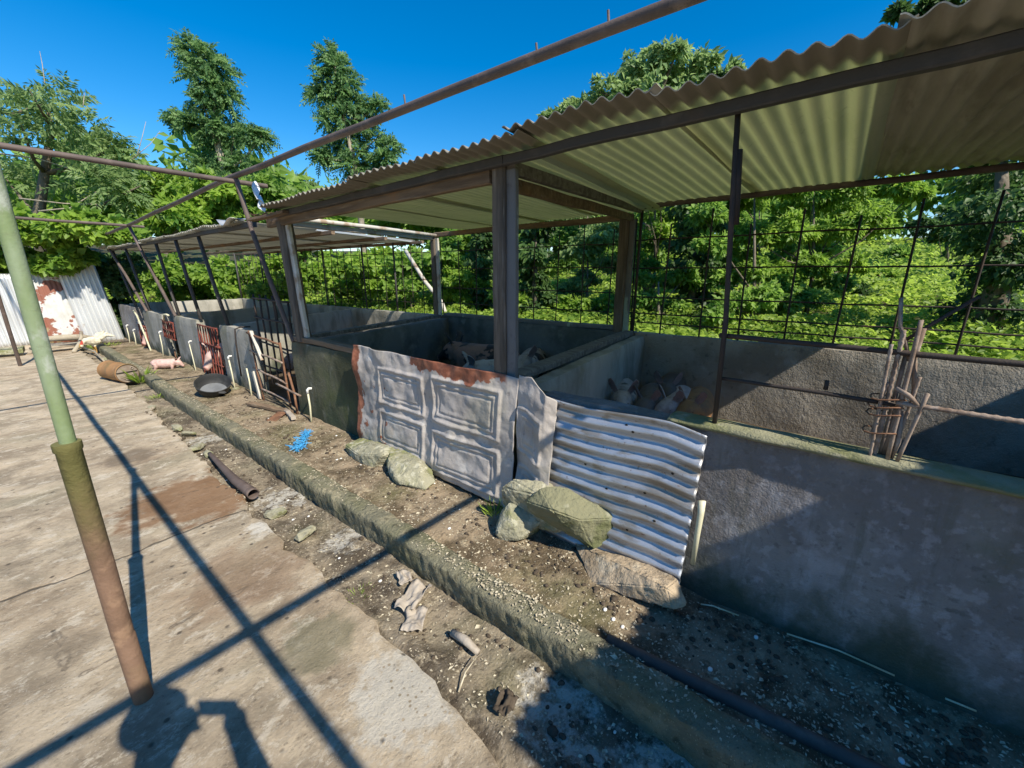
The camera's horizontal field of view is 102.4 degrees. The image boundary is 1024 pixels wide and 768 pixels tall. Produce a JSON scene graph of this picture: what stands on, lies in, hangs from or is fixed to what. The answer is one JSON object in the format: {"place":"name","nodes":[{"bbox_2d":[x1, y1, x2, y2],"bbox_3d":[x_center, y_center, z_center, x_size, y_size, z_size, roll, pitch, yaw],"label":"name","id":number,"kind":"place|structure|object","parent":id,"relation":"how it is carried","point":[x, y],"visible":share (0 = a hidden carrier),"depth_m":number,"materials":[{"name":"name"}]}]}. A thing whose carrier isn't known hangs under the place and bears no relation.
{"place":"outdoors","nodes":[
{"label":"outdoors","id":0,"kind":"place"},
{"bbox_2d":[0,0,1018,251],"label":"sky","id":1,"kind":"structure","parent":0,"point":[415,49],"materials":[{"name":"blue"}]},
{"bbox_2d":[1,237,1022,356],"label":"ground","id":2,"kind":"structure","parent":0,"point":[191,256],"depth_m":30.78,"materials":[{"name":"plant"}]},
{"bbox_2d":[0,200,151,277],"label":"creeper thicket","id":3,"kind":"object","parent":2,"relation":"on","point":[70,253],"visible":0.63,"depth_m":9.14,"materials":[{"name":"green plant"}]},
{"bbox_2d":[0,51,166,251],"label":"feathery tree","id":4,"kind":"object","parent":2,"relation":"on","point":[98,141],"visible":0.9,"depth_m":13.15,"materials":[{"name":"green plant"}]},
{"bbox_2d":[95,251,148,329],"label":"creeper thicket","id":5,"kind":"object","parent":2,"relation":"on","point":[110,276],"visible":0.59,"depth_m":10.45,"materials":[{"name":"green plant"}]},
{"bbox_2d":[118,304,144,344],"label":"pen wall","id":6,"kind":"structure","parent":2,"relation":"on","point":[128,317],"depth_m":9.79,"materials":[{"name":"paint"}]},
{"bbox_2d":[143,310,177,355],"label":"pen wall","id":7,"kind":"structure","parent":2,"relation":"on","point":[153,323],"depth_m":8.30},
{"bbox_2d":[98,217,423,324],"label":"shed","id":8,"kind":"structure","parent":7,"relation":"on","point":[230,235],"depth_m":6.96,"materials":[{"name":"metal"}]},
{"bbox_2d":[82,161,248,258],"bbox_3d":[-12.506,-5.411,14.921,6.408,4.836,3.099,0,15,1],"label":"bushy tree","id":9,"kind":"object","parent":2,"relation":"on","point":[189,214],"visible":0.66,"depth_m":14.22,"materials":[{"name":"green plant"}]},
{"bbox_2d":[138,252,232,301],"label":"scrub","id":10,"kind":"object","parent":2,"relation":"on","point":[199,278],"visible":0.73,"depth_m":12.65,"materials":[{"name":"green plant"}]},
{"bbox_2d":[173,315,212,370],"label":"pen wall","id":11,"kind":"structure","parent":2,"relation":"on","point":[186,329],"depth_m":7.00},
{"bbox_2d":[156,27,282,260],"bbox_3d":[-11.548,-8.511,16.686,3.618,9.426,3.426,12,19,37],"label":"tall tree","id":12,"kind":"object","parent":2,"relation":"on","point":[219,94],"visible":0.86,"depth_m":15.86,"materials":[{"name":"green plant"}]},
{"bbox_2d":[219,325,269,394],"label":"pen wall","id":13,"kind":"structure","parent":2,"relation":"on","point":[246,357],"depth_m":5.59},
{"bbox_2d":[196,323,223,374],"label":"barred gate","id":14,"kind":"structure","parent":13,"relation":"attached to","point":[218,347],"depth_m":6.28,"materials":[{"name":"metal"}]},
{"bbox_2d":[251,293,295,386],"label":"pen gate","id":15,"kind":"structure","parent":13,"relation":"attached to","point":[269,320],"depth_m":4.98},
{"bbox_2d":[0,345,498,767],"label":"concrete yard","id":16,"kind":"structure","parent":2,"relation":"on","point":[261,646],"depth_m":1.91,"materials":[{"name":"concrete"}]},
{"bbox_2d":[0,274,29,346],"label":"corrugated fence","id":17,"kind":"object","parent":16,"relation":"on","point":[12,308],"visible":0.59,"depth_m":9.36,"materials":[{"name":"metal"}]},
{"bbox_2d":[31,274,80,342],"bbox_3d":[-10.959,-1.893,9.745,0.177,1.847,0.868,14,20,43],"label":"corrugated fence","id":18,"kind":"object","parent":16,"relation":"on","point":[59,318],"visible":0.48,"depth_m":9.81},
{"bbox_2d":[97,360,138,382],"bbox_3d":[-6.144,-0.197,6.416,0.600,0.296,0.296,7,17,25],"label":"rusty drum","id":19,"kind":"object","parent":16,"relation":"on","point":[109,369],"visible":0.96,"depth_m":6.30,"materials":[{"name":"metal"}]},
{"bbox_2d":[0,0,706,705],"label":"pipe frame","id":20,"kind":"object","parent":16,"relation":"on","point":[74,472],"visible":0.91,"depth_m":1.53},
{"bbox_2d":[211,171,299,257],"bbox_3d":[-9.442,-5.682,16.230,3.473,4.803,2.949,1,15,5],"label":"bushy tree","id":21,"kind":"object","parent":2,"relation":"on","point":[272,192],"visible":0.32,"depth_m":15.35,"materials":[{"name":"green plant"}]},
{"bbox_2d":[210,252,324,300],"bbox_3d":[-7.186,-2.743,12.334,4.285,2.760,2.433,12,19,37],"label":"scrub","id":22,"kind":"object","parent":2,"relation":"on","point":[231,288],"visible":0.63,"depth_m":12.12,"materials":[{"name":"green plant"}]},
{"bbox_2d":[237,298,439,332],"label":"back wall","id":23,"kind":"structure","parent":2,"relation":"on","point":[363,316],"depth_m":8.56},
{"bbox_2d":[233,242,432,313],"bbox_3d":[-4.738,-2.539,9.660,8.582,1.381,0.052,11,19,36],"label":"fence","id":24,"kind":"object","parent":23,"relation":"on","point":[340,288],"visible":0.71,"depth_m":8.70,"materials":[{"name":"metal"}]},
{"bbox_2d":[303,246,400,305],"bbox_3d":[-4.641,-3.041,12.247,3.558,2.204,2.557,12,19,37],"label":"scrub","id":25,"kind":"object","parent":2,"relation":"on","point":[369,267],"visible":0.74,"depth_m":11.51,"materials":[{"name":"green plant"}]},
{"bbox_2d":[299,37,410,252],"bbox_3d":[-5.554,-7.363,14.953,3.838,8.842,1.956,-1,15,-4],"label":"tall tree","id":26,"kind":"object","parent":2,"relation":"on","point":[339,92],"visible":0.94,"depth_m":14.24,"materials":[{"name":"green plant"}]},
{"bbox_2d":[79,343,693,767],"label":"gutter","id":27,"kind":"object","parent":2,"relation":"on","point":[505,751],"visible":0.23,"depth_m":1.85,"materials":[{"name":"concrete"}]},
{"bbox_2d":[79,331,114,352],"bbox_3d":[-8.844,-0.931,8.909,0.621,0.451,0.610,-7,17,-25],"label":"chicken","id":28,"kind":"object","parent":27,"relation":"on","point":[96,339],"visible":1,"depth_m":8.73},
{"bbox_2d":[207,452,259,498],"bbox_3d":[-2.358,0.727,3.406,1.131,0.079,0.087,12,19,38],"label":"pipe","id":29,"kind":"object","parent":27,"relation":"on","point":[248,490],"visible":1,"depth_m":3.19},
{"bbox_2d":[264,507,287,519],"bbox_3d":[-1.658,0.906,2.892,0.149,0.065,0.079,-3,15,-11],"label":"slab chip","id":30,"kind":"object","parent":27,"relation":"on","point":[271,514],"visible":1,"depth_m":2.87,"materials":[{"name":"stone"}]},
{"bbox_2d":[396,569,412,584],"bbox_3d":[-0.599,1.069,2.289,0.078,0.027,0.111,-7,16,-23],"label":"cardboard scrap","id":31,"kind":"object","parent":27,"relation":"on","point":[404,576],"visible":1,"depth_m":2.29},
{"bbox_2d":[394,578,431,612],"bbox_3d":[-0.512,1.106,2.143,0.118,0.064,0.206,5,16,18],"label":"cardboard scrap","id":32,"kind":"object","parent":27,"relation":"on","point":[415,592],"visible":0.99,"depth_m":2.14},
{"bbox_2d":[400,605,427,631],"bbox_3d":[-0.475,1.142,2.003,0.108,0.035,0.150,0,15,0],"label":"cardboard scrap","id":33,"kind":"object","parent":27,"relation":"on","point":[415,618],"visible":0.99,"depth_m":2.00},
{"bbox_2d":[450,629,480,655],"bbox_3d":[-0.212,1.171,1.877,0.173,0.043,0.040,12,19,37],"label":"rotten stick","id":34,"kind":"object","parent":27,"relation":"on","point":[467,642],"visible":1,"depth_m":1.86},
{"bbox_2d":[492,688,518,716],"bbox_3d":[-0.024,1.222,1.578,0.073,0.044,0.098,7,16,25],"label":"shell piece","id":35,"kind":"object","parent":27,"relation":"on","point":[505,702],"visible":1,"depth_m":1.57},
{"bbox_2d":[291,341,548,478],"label":"pen wall","id":36,"kind":"structure","parent":2,"relation":"on","point":[327,375],"depth_m":4.19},
{"bbox_2d":[293,335,395,352],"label":"timber sill","id":37,"kind":"structure","parent":36,"relation":"on","point":[333,345],"depth_m":4.06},
{"bbox_2d":[247,0,1023,423],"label":"pig shed","id":38,"kind":"structure","parent":36,"relation":"on","point":[937,86],"depth_m":2.37,"materials":[{"name":"metal"}]},
{"bbox_2d":[719,333,1023,423],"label":"rebar railing","id":39,"kind":"object","parent":38,"relation":"attached to","point":[979,360],"visible":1,"depth_m":1.51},
{"bbox_2d":[379,245,466,309],"bbox_3d":[-2.512,-2.880,11.526,2.481,2.034,1.770,-3,15,-10],"label":"scrub","id":40,"kind":"object","parent":2,"relation":"on","point":[450,259],"visible":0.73,"depth_m":10.99,"materials":[{"name":"green plant"}]},
{"bbox_2d":[404,249,446,311],"bbox_3d":[-1.949,-2.271,9.326,0.116,1.553,1.705,-14,20,-42],"label":"leaning pole","id":41,"kind":"object","parent":2,"relation":"on","point":[421,276],"visible":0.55,"depth_m":9.38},
{"bbox_2d":[425,228,471,284],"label":"shrub","id":42,"kind":"object","parent":2,"relation":"on","point":[450,241],"visible":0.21,"depth_m":12.07,"materials":[{"name":"green plant"}]},
{"bbox_2d":[95,343,822,767],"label":"kerb","id":43,"kind":"structure","parent":2,"relation":"on","point":[683,731],"depth_m":1.83,"materials":[{"name":"concrete"}]},
{"bbox_2d":[430,265,492,311],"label":"bush","id":44,"kind":"object","parent":2,"relation":"on","point":[451,278],"visible":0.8,"depth_m":10.90,"materials":[{"name":"green plant"}]},
{"bbox_2d":[461,232,492,311],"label":"vine covered tree","id":45,"kind":"object","parent":2,"relation":"on","point":[483,241],"visible":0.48,"depth_m":10.79,"materials":[{"name":"green plant"}]},
{"bbox_2d":[0,123,1023,264],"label":"wood","id":46,"kind":"object","parent":2,"relation":"on","point":[279,171],"visible":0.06,"depth_m":20.81,"materials":[{"name":"green plant"}]},
{"bbox_2d":[424,212,638,285],"bbox_3d":[0.941,-4.529,13.654,8.039,3.610,3.018,-1,15,-5],"label":"thicket","id":47,"kind":"object","parent":2,"relation":"on","point":[565,232],"visible":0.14,"depth_m":13.42,"materials":[{"name":"green plant"}]},
{"bbox_2d":[518,220,558,314],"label":"vine covered tree","id":48,"kind":"object","parent":2,"relation":"on","point":[526,260],"visible":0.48,"depth_m":9.37,"materials":[{"name":"green plant"}]},
{"bbox_2d":[441,315,637,376],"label":"back wall","id":49,"kind":"structure","parent":2,"relation":"on","point":[550,340],"depth_m":5.97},
{"bbox_2d":[444,313,612,329],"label":"timber sill","id":50,"kind":"structure","parent":49,"relation":"on","point":[568,324],"depth_m":5.84,"materials":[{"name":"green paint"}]},
{"bbox_2d":[440,225,615,324],"bbox_3d":[0.024,-1.594,6.132,3.181,1.328,0.029,11,19,37],"label":"fence","id":51,"kind":"object","parent":50,"relation":"on","point":[533,290],"visible":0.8,"depth_m":5.79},
{"bbox_2d":[486,284,614,318],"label":"bush","id":52,"kind":"object","parent":2,"relation":"on","point":[600,301],"visible":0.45,"depth_m":9.48,"materials":[{"name":"green plant"}]},
{"bbox_2d":[103,338,1023,767],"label":"walkway","id":53,"kind":"structure","parent":2,"relation":"on","point":[379,486],"depth_m":1.91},
{"bbox_2d":[59,265,124,339],"bbox_3d":[-10.365,-2.011,10.103,0.997,2.131,0.172,-9,17,-30],"label":"corrugated fence","id":54,"kind":"object","parent":53,"relation":"on","point":[89,301],"visible":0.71,"depth_m":10.11,"materials":[{"name":"metal"}]},
{"bbox_2d":[102,339,131,342],"bbox_3d":[-9.598,-1.039,9.991,0.544,0.063,0.161,-8,17,-28],"label":"dark board","id":55,"kind":"object","parent":53,"relation":"on","point":[117,340],"visible":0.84,"depth_m":9.95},
{"bbox_2d":[50,340,110,344],"bbox_3d":[-10.126,-0.951,9.499,0.137,0.070,1.250,14,20,42],"label":"weathered board","id":56,"kind":"object","parent":55,"relation":"on","point":[72,342],"visible":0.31,"depth_m":9.43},
{"bbox_2d":[48,334,93,341],"bbox_3d":[-10.277,-1.068,9.497,0.920,0.163,0.144,-13,20,-41],"label":"log","id":57,"kind":"object","parent":56,"relation":"on","point":[68,337],"visible":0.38,"depth_m":9.46,"materials":[{"name":"beige wood"}]},
{"bbox_2d":[150,357,184,369],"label":"pig","id":58,"kind":"object","parent":53,"relation":"on","point":[163,363],"visible":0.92,"depth_m":6.92},
{"bbox_2d":[161,319,176,357],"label":"barred gate","id":59,"kind":"structure","parent":53,"relation":"on","point":[169,332],"depth_m":7.68,"materials":[{"name":"metal"}]},
{"bbox_2d":[193,373,231,397],"bbox_3d":[-3.902,0.030,5.383,0.393,0.279,0.386,-2,15,-6],"label":"feed bowl","id":60,"kind":"object","parent":53,"relation":"on","point":[213,385],"visible":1,"depth_m":5.44,"materials":[{"name":"black rubber"}]},
{"bbox_2d":[247,401,293,412],"bbox_3d":[-2.826,0.276,4.801,0.724,0.045,0.080,7,17,25],"label":"old plank","id":61,"kind":"object","parent":53,"relation":"on","point":[266,407],"visible":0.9,"depth_m":4.78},
{"bbox_2d":[246,330,301,406],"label":"pen gate","id":62,"kind":"structure","parent":53,"relation":"on","point":[270,375],"depth_m":4.83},
{"bbox_2d":[286,429,312,451],"bbox_3d":[-1.950,0.512,3.827,0.192,0.068,0.561,-2,15,-9],"label":"blue netting","id":63,"kind":"object","parent":53,"relation":"on","point":[306,433],"visible":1,"depth_m":3.78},
{"bbox_2d":[345,438,395,466],"bbox_3d":[-1.203,0.590,3.558,0.617,0.181,0.282,12,19,37],"label":"stone","id":64,"kind":"object","parent":53,"relation":"on","point":[371,453],"visible":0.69,"depth_m":3.45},
{"bbox_2d":[387,448,435,489],"bbox_3d":[-0.795,0.682,3.218,0.534,0.194,0.337,12,19,37],"label":"stone","id":65,"kind":"object","parent":53,"relation":"on","point":[406,468],"visible":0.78,"depth_m":3.11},
{"bbox_2d":[351,345,556,507],"bbox_3d":[-0.581,0.270,3.099,2.143,0.925,0.131,12,19,39],"label":"door panel","id":66,"kind":"structure","parent":53,"relation":"on","point":[452,424],"depth_m":2.93,"materials":[{"name":"grey paint"}]},
{"bbox_2d":[495,503,539,540],"bbox_3d":[0.043,0.850,2.535,0.304,0.246,0.214,4,16,16],"label":"stone","id":67,"kind":"object","parent":53,"relation":"on","point":[515,522],"visible":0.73,"depth_m":2.46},
{"bbox_2d":[502,479,560,532],"bbox_3d":[0.166,0.724,2.552,0.484,0.317,0.256,8,17,29],"label":"stone","id":68,"kind":"object","parent":67,"relation":"on","point":[519,493],"visible":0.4,"depth_m":2.47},
{"bbox_2d":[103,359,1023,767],"bbox_3d":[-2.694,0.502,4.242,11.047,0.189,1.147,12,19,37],"label":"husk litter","id":69,"kind":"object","parent":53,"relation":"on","point":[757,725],"visible":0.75,"depth_m":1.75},
{"bbox_2d":[145,391,988,767],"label":"mud clods","id":70,"kind":"object","parent":53,"relation":"on","point":[977,745],"visible":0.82,"depth_m":1.72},
{"bbox_2d":[542,398,706,584],"bbox_3d":[0.545,0.571,2.235,0.860,0.888,0.086,12,19,37],"label":"corrugated sheet","id":71,"kind":"object","parent":53,"relation":"on","point":[637,477],"visible":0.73,"depth_m":2.15,"materials":[{"name":"metal"}]},
{"bbox_2d":[575,543,685,608],"bbox_3d":[0.585,0.989,2.166,0.662,0.199,0.219,12,19,37],"label":"stone","id":72,"kind":"object","parent":53,"relation":"on","point":[623,575],"visible":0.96,"depth_m":2.08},
{"bbox_2d":[526,486,612,548],"bbox_3d":[0.332,0.761,2.326,0.513,0.316,0.228,8,17,28],"label":"stone","id":73,"kind":"object","parent":72,"relation":"on","point":[571,513],"visible":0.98,"depth_m":2.28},
{"bbox_2d":[606,634,887,767],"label":"fallen pipe","id":74,"kind":"object","parent":53,"relation":"on","point":[818,743],"visible":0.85,"depth_m":1.52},
{"bbox_2d":[787,633,894,675],"bbox_3d":[1.381,1.135,1.744,0.362,0.017,0.014,10,18,32],"label":"white stick","id":75,"kind":"object","parent":53,"relation":"on","point":[841,652],"visible":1,"depth_m":1.74,"materials":[{"name":"plastic"}]},
{"bbox_2d":[104,235,1023,360],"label":"ground cover","id":76,"kind":"object","parent":2,"relation":"on","point":[924,255],"visible":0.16,"depth_m":7.68,"materials":[{"name":"green plant"}]},
{"bbox_2d":[554,215,638,299],"bbox_3d":[1.953,-3.302,10.536,2.410,3.296,2.196,12,19,37],"label":"willowy tree","id":77,"kind":"object","parent":2,"relation":"on","point":[590,278],"visible":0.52,"depth_m":10.31,"materials":[{"name":"green plant"}]},
{"bbox_2d":[535,33,746,290],"bbox_3d":[3.479,-5.643,11.647,4.579,6.782,4.081,12,19,37],"label":"shade tree","id":78,"kind":"object","parent":2,"relation":"on","point":[661,68],"visible":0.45,"depth_m":10.43,"materials":[{"name":"green plant"}]},
{"bbox_2d":[632,206,677,309],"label":"leafy tree","id":79,"kind":"object","parent":2,"relation":"on","point":[647,232],"visible":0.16,"depth_m":9.00,"materials":[{"name":"green plant"}]},
{"bbox_2d":[630,260,703,327],"bbox_3d":[2.915,-1.658,7.989,1.628,1.433,1.022,-1,15,-2],"label":"bush","id":80,"kind":"object","parent":2,"relation":"on","point":[690,276],"visible":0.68,"depth_m":7.78,"materials":[{"name":"green plant"}]},
{"bbox_2d":[659,201,736,326],"bbox_3d":[3.571,-2.567,8.032,1.373,3.125,1.420,3,15,12],"label":"vine covered tree","id":81,"kind":"object","parent":2,"relation":"on","point":[682,245],"visible":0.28,"depth_m":7.86,"materials":[{"name":"green plant"}]},
{"bbox_2d":[698,288,804,333],"bbox_3d":[4.133,-1.224,7.312,2.382,0.973,0.960,-6,16,-20],"label":"shrub","id":82,"kind":"object","parent":2,"relation":"on","point":[713,309],"visible":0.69,"depth_m":7.03,"materials":[{"name":"green plant"}]},
{"bbox_2d":[629,176,898,296],"bbox_3d":[5.912,-3.670,10.050,6.588,3.419,2.628,1,15,5],"label":"thicket","id":83,"kind":"object","parent":2,"relation":"on","point":[834,248],"visible":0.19,"depth_m":9.76,"materials":[{"name":"green plant"}]},
{"bbox_2d":[683,198,859,325],"bbox_3d":[4.633,-2.238,7.262,3.423,2.960,1.512,0,15,1],"label":"bush","id":84,"kind":"object","parent":2,"relation":"on","point":[829,289],"visible":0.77,"depth_m":7.14,"materials":[{"name":"green plant"}]},
{"bbox_2d":[545,390,1023,738],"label":"pen wall","id":85,"kind":"structure","parent":2,"relation":"on","point":[914,582],"depth_m":1.63,"materials":[{"name":"paint"}]},
{"bbox_2d":[690,500,705,564],"bbox_3d":[0.898,0.720,1.991,0.037,0.345,0.060,12,19,37],"label":"drinker pipe","id":86,"kind":"object","parent":85,"relation":"attached to","point":[700,512],"visible":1,"depth_m":1.96,"materials":[{"name":"plastic"}]},
{"bbox_2d":[667,411,1023,498],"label":"wall coping","id":87,"kind":"object","parent":85,"relation":"on","point":[979,479],"depth_m":1.58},
{"bbox_2d":[862,295,980,461],"bbox_3d":[1.435,-0.005,1.470,0.224,0.616,0.085,11,18,35],"label":"rebar bundle","id":88,"kind":"object","parent":87,"relation":"on","point":[894,427],"visible":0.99,"depth_m":1.49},
{"bbox_2d":[705,172,939,319],"bbox_3d":[5.886,-2.613,8.016,4.226,2.998,2.052,-4,15,-13],"label":"leafy tree","id":89,"kind":"object","parent":2,"relation":"on","point":[876,215],"visible":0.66,"depth_m":7.43,"materials":[{"name":"green plant"}]},
{"bbox_2d":[635,331,1023,476],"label":"back wall","id":90,"kind":"structure","parent":2,"relation":"on","point":[978,443],"depth_m":3.90,"materials":[{"name":"concrete"}]},
{"bbox_2d":[629,190,1023,354],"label":"fence","id":91,"kind":"object","parent":90,"relation":"on","point":[908,266],"visible":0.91,"depth_m":3.83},
{"bbox_2d":[838,281,884,303],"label":"bush","id":92,"kind":"object","parent":2,"relation":"on","point":[862,290],"visible":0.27,"depth_m":8.56,"materials":[{"name":"green plant"}]},
{"bbox_2d":[878,243,914,259],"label":"bush","id":93,"kind":"object","parent":2,"relation":"on","point":[900,249],"visible":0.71,"depth_m":16.15,"materials":[{"name":"green plant"}]},
{"bbox_2d":[879,0,967,27],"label":"overhanging tree","id":94,"kind":"object","parent":2,"relation":"on","point":[891,14],"visible":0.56,"depth_m":7.85,"materials":[{"name":"green plant"}]},
{"bbox_2d":[904,202,967,261],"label":"round tree","id":95,"kind":"object","parent":2,"relation":"on","point":[932,236],"visible":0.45,"depth_m":13.20,"materials":[{"name":"green plant"}]},
{"bbox_2d":[925,331,1008,356],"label":"leafy plant","id":96,"kind":"object","parent":2,"relation":"on","point":[948,338],"visible":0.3,"depth_m":5.17,"materials":[{"name":"green plant"}]},
{"bbox_2d":[916,160,1023,348],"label":"vine covered tree","id":97,"kind":"object","parent":2,"relation":"on","point":[998,285],"visible":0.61,"depth_m":5.49,"materials":[{"name":"green plant"}]},
{"bbox_2d":[149,341,1023,478],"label":"pen floor","id":98,"kind":"structure","parent":0,"point":[277,390],"depth_m":5.77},
{"bbox_2d":[129,299,242,325],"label":"end wall","id":99,"kind":"structure","parent":98,"relation":"on","point":[184,307],"depth_m":11.20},
{"bbox_2d":[201,343,226,373],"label":"pig","id":100,"kind":"object","parent":98,"relation":"on","point":[208,365],"visible":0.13,"depth_m":6.38},
{"bbox_2d":[181,304,291,344],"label":"partition wall","id":101,"kind":"structure","parent":98,"relation":"on","point":[214,319],"depth_m":8.47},
{"bbox_2d":[233,309,353,374],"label":"partition wall","id":102,"kind":"structure","parent":98,"relation":"on","point":[329,320],"depth_m":7.00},
{"bbox_2d":[324,318,449,363],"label":"partition wall","id":103,"kind":"structure","parent":98,"relation":"on","point":[427,340],"depth_m":6.16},
{"bbox_2d":[311,315,440,337],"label":"timber sill","id":104,"kind":"structure","parent":103,"relation":"on","point":[353,329],"depth_m":5.60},
{"bbox_2d":[438,329,493,366],"bbox_3d":[-0.493,-0.350,5.929,1.442,0.778,0.455,7,17,26],"label":"pig","id":105,"kind":"object","parent":98,"relation":"on","point":[451,350],"visible":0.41,"depth_m":5.88},
{"bbox_2d":[462,351,538,378],"bbox_3d":[-0.149,-0.104,5.259,1.242,0.647,0.398,-6,16,-22],"label":"pig","id":106,"kind":"object","parent":98,"relation":"on","point":[482,364],"visible":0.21,"depth_m":5.05},
{"bbox_2d":[518,345,545,377],"bbox_3d":[0.247,-0.244,5.643,0.407,0.719,1.295,3,15,12],"label":"pig","id":107,"kind":"object","parent":98,"relation":"on","point":[526,356],"visible":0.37,"depth_m":5.25},
{"bbox_2d":[534,335,644,399],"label":"partition wall","id":108,"kind":"structure","parent":98,"relation":"on","point":[593,373],"depth_m":3.83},
{"bbox_2d":[518,330,632,377],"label":"timber sill","id":109,"kind":"structure","parent":108,"relation":"on","point":[543,365],"depth_m":3.56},
{"bbox_2d":[609,378,638,404],"bbox_3d":[1.160,0.173,4.294,0.342,0.606,1.090,4,15,13],"label":"pig","id":110,"kind":"object","parent":98,"relation":"on","point":[624,391],"visible":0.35,"depth_m":3.98},
{"bbox_2d":[633,383,662,409],"bbox_3d":[1.406,0.227,4.185,0.325,0.558,1.014,6,16,21],"label":"pig","id":111,"kind":"object","parent":98,"relation":"on","point":[650,396],"visible":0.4,"depth_m":3.90},
{"bbox_2d":[654,370,686,396],"bbox_3d":[1.723,0.098,4.562,0.342,0.613,1.084,9,17,30],"label":"pig","id":112,"kind":"object","parent":98,"relation":"on","point":[669,382],"visible":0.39,"depth_m":4.27},
{"bbox_2d":[654,384,690,413],"bbox_3d":[1.643,0.241,4.116,0.325,0.566,1.008,9,17,30],"label":"pig","id":113,"kind":"object","parent":98,"relation":"on","point":[669,404],"visible":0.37,"depth_m":3.79},
{"bbox_2d":[676,386,713,416],"bbox_3d":[1.812,0.257,4.053,0.325,0.568,1.020,8,17,28],"label":"pig","id":114,"kind":"object","parent":98,"relation":"on","point":[699,400],"visible":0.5,"depth_m":3.79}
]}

